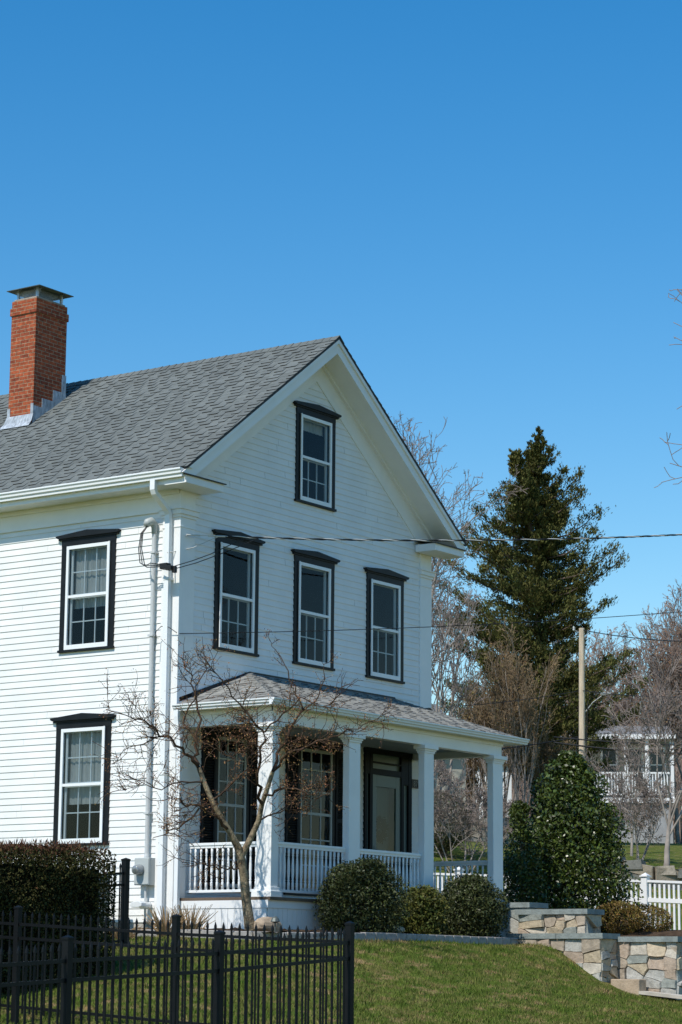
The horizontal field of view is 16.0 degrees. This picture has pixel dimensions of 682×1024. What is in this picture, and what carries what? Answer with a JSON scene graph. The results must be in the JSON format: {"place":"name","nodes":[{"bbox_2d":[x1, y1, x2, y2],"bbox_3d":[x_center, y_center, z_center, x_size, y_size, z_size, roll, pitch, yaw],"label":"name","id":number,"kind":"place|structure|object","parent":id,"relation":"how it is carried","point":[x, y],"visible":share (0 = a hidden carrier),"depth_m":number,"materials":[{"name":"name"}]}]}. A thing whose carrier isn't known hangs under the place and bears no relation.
{"place":"outdoors","nodes":[
{"label":"outdoors","id":0,"kind":"place"},
{"bbox_2d":[110,925,147,939],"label":"dry grass tuft","id":1,"kind":"object","parent":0,"point":[132,935],"visible":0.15,"depth_m":33.89,"materials":[{"name":"beige plant"}]},
{"bbox_2d":[0,0,681,841],"label":"sky","id":2,"kind":"structure","parent":0,"point":[481,199],"materials":[{"name":"blue"}]},
{"bbox_2d":[0,841,681,1023],"bbox_3d":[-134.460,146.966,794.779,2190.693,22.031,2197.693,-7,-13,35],"label":"ground","id":3,"kind":"structure","parent":0,"point":[654,855],"depth_m":32.35,"materials":[{"name":"green plant"}]},
{"bbox_2d":[0,838,116,995],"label":"hedge","id":4,"kind":"object","parent":3,"relation":"on","point":[36,879],"visible":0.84,"depth_m":30.04,"materials":[{"name":"green plant"}]},
{"bbox_2d":[87,858,130,943],"bbox_3d":[-4.241,5.370,31.133,0.098,2.050,4.699,-7,-13,33],"label":"metal fence","id":5,"kind":"object","parent":3,"relation":"on","point":[123,873],"visible":0.14,"depth_m":33.05,"materials":[{"name":"black metal"}]},
{"bbox_2d":[143,905,189,937],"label":"dry grass tuft","id":6,"kind":"object","parent":3,"relation":"on","point":[163,925],"visible":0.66,"depth_m":34.13,"materials":[{"name":"beige plant"}]},
{"bbox_2d":[0,905,342,1023],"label":"metal fence","id":7,"kind":"object","parent":3,"relation":"on","point":[18,938],"visible":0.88,"depth_m":25.68,"materials":[{"name":"black metal"}]},
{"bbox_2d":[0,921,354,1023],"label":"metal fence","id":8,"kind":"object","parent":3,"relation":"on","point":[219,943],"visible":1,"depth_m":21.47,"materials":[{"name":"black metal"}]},
{"bbox_2d":[169,903,217,928],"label":"dry grass tuft","id":9,"kind":"object","parent":3,"relation":"on","point":[195,923],"visible":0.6,"depth_m":34.33,"materials":[{"name":"beige plant"}]},
{"bbox_2d":[0,284,529,937],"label":"house","id":10,"kind":"structure","parent":3,"relation":"on","point":[298,440],"depth_m":39.03,"materials":[{"name":"white paint"}]},
{"bbox_2d":[50,713,137,845],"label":"window","id":11,"kind":"structure","parent":10,"relation":"in","point":[80,776],"depth_m":37.97,"materials":[{"name":"black paint"}]},
{"bbox_2d":[56,529,156,652],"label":"window","id":12,"kind":"structure","parent":10,"relation":"in","point":[88,561],"depth_m":38.54,"materials":[{"name":"glass"}]},
{"bbox_2d":[130,901,151,908],"bbox_3d":[-2.981,5.918,36.490,0.227,0.106,0.360,-7,-13,35],"label":"dryer vent","id":13,"kind":"object","parent":10,"relation":"attached to","point":[140,904],"visible":0.99,"depth_m":36.36,"materials":[{"name":"plastic"}]},
{"bbox_2d":[132,517,176,927],"bbox_3d":[-2.803,3.194,36.894,0.819,6.416,0.318,-9,-15,41],"label":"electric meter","id":14,"kind":"object","parent":10,"relation":"attached to","point":[143,870],"visible":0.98,"depth_m":37.06,"materials":[{"name":"grey paint"}]},
{"bbox_2d":[198,726,257,892],"bbox_3d":[-1.954,4.720,37.963,0.670,2.720,1.580,-7,-13,35],"label":"window","id":15,"kind":"structure","parent":10,"relation":"in","point":[240,815],"depth_m":38.06,"materials":[{"name":"black paint"}]},
{"bbox_2d":[198,529,264,656],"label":"window","id":16,"kind":"structure","parent":10,"relation":"in","point":[236,576],"depth_m":38.83,"materials":[{"name":"black paint"}]},
{"bbox_2d":[268,549,339,674],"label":"window","id":17,"kind":"structure","parent":10,"relation":"in","point":[314,571],"depth_m":40.50,"materials":[{"name":"black paint"}]},
{"bbox_2d":[268,400,341,511],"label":"window","id":18,"kind":"structure","parent":10,"relation":"in","point":[315,439],"depth_m":40.94,"materials":[{"name":"black paint"}]},
{"bbox_2d":[283,736,342,896],"bbox_3d":[-0.652,5.082,39.775,0.670,2.720,1.740,-7,-13,35],"label":"window","id":19,"kind":"structure","parent":10,"relation":"in","point":[320,827],"depth_m":40.00,"materials":[{"name":"black paint"}]},
{"bbox_2d":[354,567,408,683],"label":"window","id":20,"kind":"structure","parent":10,"relation":"in","point":[384,587],"depth_m":42.18,"materials":[{"name":"glass"}]},
{"bbox_2d":[373,774,399,885],"bbox_3d":[0.718,5.615,41.204,0.260,2.240,0.870,-7,-13,35],"label":"front door","id":21,"kind":"structure","parent":10,"relation":"in","point":[381,784],"depth_m":41.45,"materials":[{"name":"paint"}]},
{"bbox_2d":[412,779,417,788],"bbox_3d":[1.286,4.724,42.071,0.026,0.150,0.200,-7,-13,35],"label":"number sign","id":22,"kind":"object","parent":10,"relation":"attached to","point":[414,783],"visible":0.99,"depth_m":42.05,"materials":[{"name":"metal"}]},
{"bbox_2d":[154,611,681,650],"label":"phone line","id":23,"kind":"object","parent":10,"relation":"attached to","point":[407,627],"visible":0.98,"depth_m":39.92,"materials":[{"name":"black rubber"}]},
{"bbox_2d":[170,534,681,568],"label":"service cable","id":24,"kind":"object","parent":10,"relation":"attached to","point":[216,536],"visible":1,"depth_m":39.21,"materials":[{"name":"black rubber"}]},
{"bbox_2d":[103,929,517,944],"bbox_3d":[-0.017,6.399,35.893,7.931,0.321,3.122,6,-12,-26],"label":"stone edging","id":25,"kind":"object","parent":3,"relation":"on","point":[419,937],"visible":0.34,"depth_m":35.77,"materials":[{"name":"stone"}]},
{"bbox_2d":[138,927,520,939],"bbox_3d":[-0.295,6.443,37.175,3.080,0.177,6.700,-7,-13,35],"label":"planting bed","id":26,"kind":"object","parent":3,"relation":"on","point":[284,929],"visible":0.15,"depth_m":35.21,"materials":[{"name":"brown soil"}]},
{"bbox_2d":[90,628,397,930],"bbox_3d":[-1.436,3.750,34.431,4.305,4.433,2.295,2,-11,-7],"label":"ornamental tree","id":27,"kind":"object","parent":26,"relation":"on","point":[241,853],"visible":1,"depth_m":34.29,"materials":[{"name":"brown plant"}]},
{"bbox_2d":[254,917,281,931],"bbox_3d":[-1.033,5.925,34.617,0.331,0.276,0.470,-7,-13,35],"label":"rock","id":28,"kind":"object","parent":26,"relation":"on","point":[262,921],"visible":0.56,"depth_m":34.46,"materials":[{"name":"beige stone"}]},
{"bbox_2d":[271,917,279,931],"bbox_3d":[-0.929,5.859,34.190,0.133,0.290,0.140,-7,-13,35],"label":"path light","id":29,"kind":"object","parent":26,"relation":"on","point":[274,920],"visible":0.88,"depth_m":34.17,"materials":[{"name":"metal"}]},
{"bbox_2d":[311,856,415,932],"bbox_3d":[0.297,5.855,36.223,1.479,1.407,1.532,-7,-13,35],"label":"shrub","id":30,"kind":"object","parent":26,"relation":"on","point":[359,878],"visible":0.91,"depth_m":36.02,"materials":[{"name":"green plant"}]},
{"bbox_2d":[392,925,404,932],"bbox_3d":[0.831,6.319,36.596,0.241,0.174,0.355,-7,-13,35],"label":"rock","id":31,"kind":"object","parent":26,"relation":"on","point":[401,928],"visible":0.18,"depth_m":36.52,"materials":[{"name":"grey stone"}]},
{"bbox_2d":[389,884,450,934],"bbox_3d":[1.198,6.300,37.537,0.971,1.056,1.029,1,-11,-2],"label":"shrub","id":32,"kind":"object","parent":26,"relation":"on","point":[427,911],"visible":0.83,"depth_m":37.30,"materials":[{"name":"green plant"}]},
{"bbox_2d":[438,872,510,936],"bbox_3d":[2.047,6.437,38.855,1.424,1.307,1.341,2,-11,-6],"label":"shrub","id":33,"kind":"object","parent":26,"relation":"on","point":[472,900],"visible":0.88,"depth_m":38.55,"materials":[{"name":"green plant"}]},
{"bbox_2d":[394,414,464,665],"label":"bare tree","id":34,"kind":"object","parent":3,"relation":"on","point":[412,453],"visible":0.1,"depth_m":74.55,"materials":[{"name":"grey plant"}]},
{"bbox_2d":[388,413,483,644],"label":"bare tree","id":35,"kind":"object","parent":3,"relation":"on","point":[441,560],"visible":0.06,"depth_m":77.28,"materials":[{"name":"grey plant"}]},
{"bbox_2d":[431,704,465,815],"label":"neighbour house","id":36,"kind":"structure","parent":3,"relation":"on","point":[457,766],"depth_m":78.63,"materials":[{"name":"beige"}]},
{"bbox_2d":[434,791,472,856],"bbox_3d":[2.413,7.465,57.976,1.524,1.586,1.631,-7,-13,35],"label":"bush","id":37,"kind":"object","parent":3,"relation":"on","point":[446,845],"visible":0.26,"depth_m":57.68,"materials":[{"name":"brown plant"}]},
{"bbox_2d":[431,580,489,837],"bbox_3d":[2.372,5.139,63.186,2.986,7.277,5.483,1,-11,-2],"label":"bare tree","id":38,"kind":"object","parent":3,"relation":"on","point":[435,644],"visible":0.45,"depth_m":63.18,"materials":[{"name":"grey plant"}]},
{"bbox_2d":[402,418,528,697],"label":"bare tree","id":39,"kind":"object","parent":3,"relation":"on","point":[438,561],"visible":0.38,"depth_m":68.79,"materials":[{"name":"grey plant"}]},
{"bbox_2d":[453,695,494,814],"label":"brown tree","id":40,"kind":"object","parent":3,"relation":"on","point":[472,781],"visible":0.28,"depth_m":84.93,"materials":[{"name":"grey plant"}]},
{"bbox_2d":[434,814,514,843],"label":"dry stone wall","id":41,"kind":"structure","parent":3,"relation":"on","point":[475,837],"depth_m":65.11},
{"bbox_2d":[434,759,523,873],"bbox_3d":[3.052,7.010,56.325,3.261,3.292,3.539,-7,-13,35],"label":"thorny shrub","id":42,"kind":"object","parent":3,"relation":"on","point":[475,810],"visible":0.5,"depth_m":55.87,"materials":[{"name":"grey plant"}]},
{"bbox_2d":[466,747,511,817],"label":"white outbuilding","id":43,"kind":"structure","parent":3,"relation":"on","point":[509,796],"depth_m":96.38,"materials":[{"name":"wood"}]},
{"bbox_2d":[462,647,546,817],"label":"brown tree","id":44,"kind":"object","parent":3,"relation":"on","point":[477,717],"visible":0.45,"depth_m":84.34,"materials":[{"name":"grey plant"}]},
{"bbox_2d":[482,613,564,821],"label":"brown tree","id":45,"kind":"object","parent":3,"relation":"on","point":[528,718],"visible":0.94,"depth_m":83.61,"materials":[{"name":"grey plant"}]},
{"bbox_2d":[506,902,547,933],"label":"stone pier","id":46,"kind":"structure","parent":3,"relation":"on","point":[513,923],"depth_m":40.40,"materials":[{"name":"grey stone"}]},
{"bbox_2d":[433,426,651,817],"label":"cedar tree","id":47,"kind":"object","parent":3,"relation":"on","point":[536,591],"visible":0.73,"depth_m":88.43,"materials":[{"name":"green plant"}]},
{"bbox_2d":[520,730,575,811],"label":"brown tree","id":48,"kind":"object","parent":3,"relation":"on","point":[548,754],"visible":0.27,"depth_m":84.67,"materials":[{"name":"grey plant"}]},
{"bbox_2d":[436,867,681,929],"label":"picket fence","id":49,"kind":"object","parent":3,"relation":"on","point":[646,887],"visible":0.12,"depth_m":46.52,"materials":[{"name":"white plastic"}]},
{"bbox_2d":[515,909,603,932],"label":"stone wall","id":50,"kind":"structure","parent":3,"relation":"on","point":[559,920],"depth_m":39.65,"materials":[{"name":"beige stone"}]},
{"bbox_2d":[506,933,619,982],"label":"stone wall","id":51,"kind":"structure","parent":3,"relation":"on","point":[593,954],"depth_m":38.42,"materials":[{"name":"beige stone"}]},
{"bbox_2d":[573,626,610,765],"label":"utility pole","id":52,"kind":"object","parent":3,"relation":"on","point":[581,631],"visible":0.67,"depth_m":79.52,"materials":[{"name":"grey paint"}]},
{"bbox_2d":[440,691,577,706],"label":"overhead line","id":53,"kind":"object","parent":52,"relation":"attached to","point":[516,700],"visible":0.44,"depth_m":81.78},
{"bbox_2d":[502,736,578,748],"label":"overhead line","id":54,"kind":"object","parent":52,"relation":"attached to","point":[539,743],"visible":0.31,"depth_m":80.79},
{"bbox_2d":[554,742,681,754],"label":"overhead line","id":55,"kind":"object","parent":52,"relation":"attached to","point":[605,748],"visible":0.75,"depth_m":78.48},
{"bbox_2d":[554,736,681,745],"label":"overhead line","id":56,"kind":"object","parent":52,"relation":"attached to","point":[608,741],"visible":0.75,"depth_m":78.39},
{"bbox_2d":[583,690,675,697],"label":"overhead line","id":57,"kind":"object","parent":52,"relation":"attached to","point":[618,694],"visible":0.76,"depth_m":76.77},
{"bbox_2d":[584,630,681,641],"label":"overhead line","id":58,"kind":"object","parent":52,"relation":"attached to","point":[634,637],"visible":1,"depth_m":75.58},
{"bbox_2d":[551,623,640,725],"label":"bare tree","id":59,"kind":"object","parent":3,"relation":"on","point":[608,690],"visible":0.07,"depth_m":104.81,"materials":[{"name":"grey plant"}]},
{"bbox_2d":[512,705,681,842],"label":"wood","id":60,"kind":"object","parent":3,"relation":"on","point":[678,777],"visible":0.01,"depth_m":133.87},
{"bbox_2d":[561,726,675,842],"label":"porch house","id":61,"kind":"structure","parent":3,"relation":"on","point":[662,829],"depth_m":100.17,"materials":[{"name":"beige wood"}]},
{"bbox_2d":[600,748,617,780],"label":"window","id":62,"kind":"structure","parent":61,"relation":"in","point":[612,753],"depth_m":100.47,"materials":[{"name":"white glass"}]},
{"bbox_2d":[628,748,643,779],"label":"window","id":63,"kind":"structure","parent":61,"relation":"in","point":[638,753],"depth_m":100.39,"materials":[{"name":"white glass"}]},
{"bbox_2d":[649,748,665,781],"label":"window","id":64,"kind":"structure","parent":61,"relation":"in","point":[654,764],"depth_m":100.27,"materials":[{"name":"white glass"}]},
{"bbox_2d":[559,621,681,739],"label":"bare tree","id":65,"kind":"object","parent":3,"relation":"on","point":[616,670],"visible":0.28,"depth_m":107.02,"materials":[{"name":"grey plant"}]},
{"bbox_2d":[580,692,663,855],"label":"bare tree","id":66,"kind":"object","parent":3,"relation":"on","point":[627,752],"visible":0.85,"depth_m":74.42,"materials":[{"name":"grey plant"}]},
{"bbox_2d":[611,979,645,995],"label":"stone block","id":67,"kind":"structure","parent":3,"relation":"on","point":[632,986],"depth_m":38.04,"materials":[{"name":"beige stone"}]},
{"bbox_2d":[601,644,681,865],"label":"forked tree","id":68,"kind":"object","parent":3,"relation":"on","point":[659,748],"visible":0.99,"depth_m":57.24,"materials":[{"name":"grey plant"}]},
{"bbox_2d":[604,762,681,860],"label":"thorny shrub","id":69,"kind":"object","parent":3,"relation":"on","point":[650,796],"visible":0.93,"depth_m":60.20,"materials":[{"name":"grey plant"}]},
{"bbox_2d":[610,609,681,765],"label":"bare tree","id":70,"kind":"object","parent":3,"relation":"on","point":[634,661],"visible":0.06,"depth_m":108.21,"materials":[{"name":"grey plant"}]},
{"bbox_2d":[612,857,681,890],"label":"dry stone wall","id":71,"kind":"structure","parent":3,"relation":"on","point":[641,867],"depth_m":56.63,"materials":[{"name":"grey stone"}]},
{"bbox_2d":[616,936,681,999],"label":"stone wall","id":72,"kind":"structure","parent":3,"relation":"on","point":[655,962],"depth_m":38.21,"materials":[{"name":"beige stone"}]},
{"bbox_2d":[620,930,681,936],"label":"bed","id":73,"kind":"object","parent":3,"relation":"on","point":[661,933],"visible":0.16,"depth_m":43.08,"materials":[{"name":"brown soil"}]},
{"bbox_2d":[503,800,549,919],"bbox_3d":[3.184,6.458,43.113,1.074,2.676,1.107,-7,-13,35],"label":"holly bush","id":74,"kind":"object","parent":73,"relation":"on","point":[525,880],"visible":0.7,"depth_m":43.02,"materials":[{"name":"green plant"}]},
{"bbox_2d":[505,750,643,932],"bbox_3d":[4.181,6.167,44.187,2.473,3.672,2.528,-7,-13,35],"label":"holly bush","id":75,"kind":"object","parent":73,"relation":"on","point":[575,846],"visible":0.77,"depth_m":43.87,"materials":[{"name":"green plant"}]},
{"bbox_2d":[596,900,646,934],"bbox_3d":[4.950,7.272,43.213,1.041,0.701,1.018,-7,-13,35],"label":"shrub","id":76,"kind":"object","parent":73,"relation":"on","point":[619,925],"visible":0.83,"depth_m":42.99,"materials":[{"name":"green plant"}]},
{"bbox_2d":[618,903,673,931],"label":"shrub","id":77,"kind":"object","parent":73,"relation":"on","point":[650,909],"visible":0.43,"depth_m":43.80,"materials":[{"name":"green plant"}]},
{"bbox_2d":[625,579,681,843],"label":"bare tree","id":78,"kind":"object","parent":3,"relation":"on","point":[670,630],"visible":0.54,"depth_m":106.39,"materials":[{"name":"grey plant"}]},
{"bbox_2d":[637,621,681,738],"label":"bare tree","id":79,"kind":"object","parent":3,"relation":"on","point":[643,626],"visible":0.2,"depth_m":109.44,"materials":[{"name":"grey plant"}]},
{"bbox_2d":[639,991,681,998],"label":"paved walk","id":80,"kind":"structure","parent":3,"relation":"on","point":[667,995],"depth_m":37.68,"materials":[{"name":"grey concrete"}]},
{"bbox_2d":[654,289,681,487],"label":"bare tree","id":81,"kind":"object","parent":3,"relation":"on","point":[680,406],"visible":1,"depth_m":51.51,"materials":[{"name":"grey plant"}]}
]}

